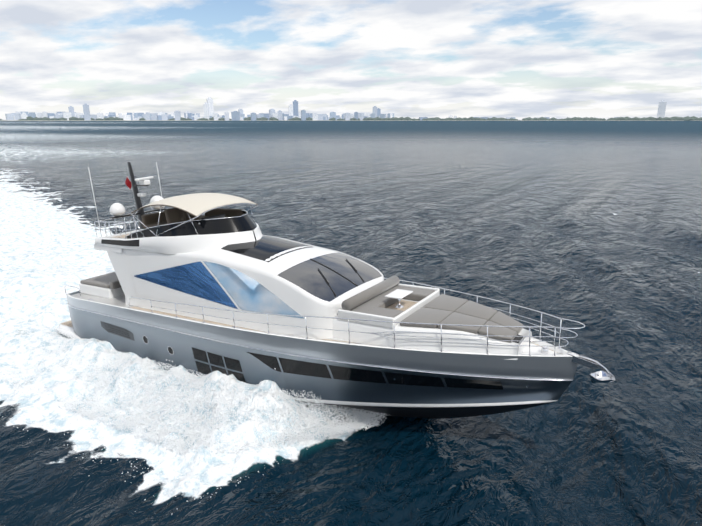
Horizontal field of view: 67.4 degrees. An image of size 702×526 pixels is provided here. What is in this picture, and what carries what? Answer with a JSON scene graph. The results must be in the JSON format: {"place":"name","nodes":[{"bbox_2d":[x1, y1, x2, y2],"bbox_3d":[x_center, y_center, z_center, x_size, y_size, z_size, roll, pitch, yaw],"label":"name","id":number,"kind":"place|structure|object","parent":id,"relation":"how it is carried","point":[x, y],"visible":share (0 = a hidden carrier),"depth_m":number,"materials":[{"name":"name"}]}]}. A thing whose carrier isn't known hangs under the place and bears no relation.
{"place":"outdoors","nodes":[
{"label":"outdoors","id":0,"kind":"place"},
{"bbox_2d":[0,121,701,525],"bbox_3d":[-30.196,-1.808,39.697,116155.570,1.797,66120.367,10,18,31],"label":"sea","id":1,"kind":"structure","parent":0,"point":[594,227],"depth_m":25.93,"materials":[{"name":"liquid"}]},
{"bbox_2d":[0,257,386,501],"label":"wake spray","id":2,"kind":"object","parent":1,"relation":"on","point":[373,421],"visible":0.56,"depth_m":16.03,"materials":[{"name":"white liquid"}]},
{"bbox_2d":[56,162,615,418],"bbox_3d":[-2.682,0.764,18.394,21.710,8.700,5.388,6,16,32],"label":"yacht","id":3,"kind":"object","parent":1,"relation":"on","point":[236,293],"visible":0.98,"depth_m":16.07,"materials":[{"name":"white plastic"}]},
{"bbox_2d":[0,97,701,120],"bbox_3d":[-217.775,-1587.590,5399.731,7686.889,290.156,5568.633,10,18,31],"label":"city skyline","id":4,"kind":"structure","parent":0,"point":[210,114],"depth_m":5853.76,"materials":[{"name":"grey"}]},
{"bbox_2d":[0,0,701,119],"label":"sky","id":5,"kind":"structure","parent":0,"point":[519,59],"materials":[{"name":"white"}]}
]}

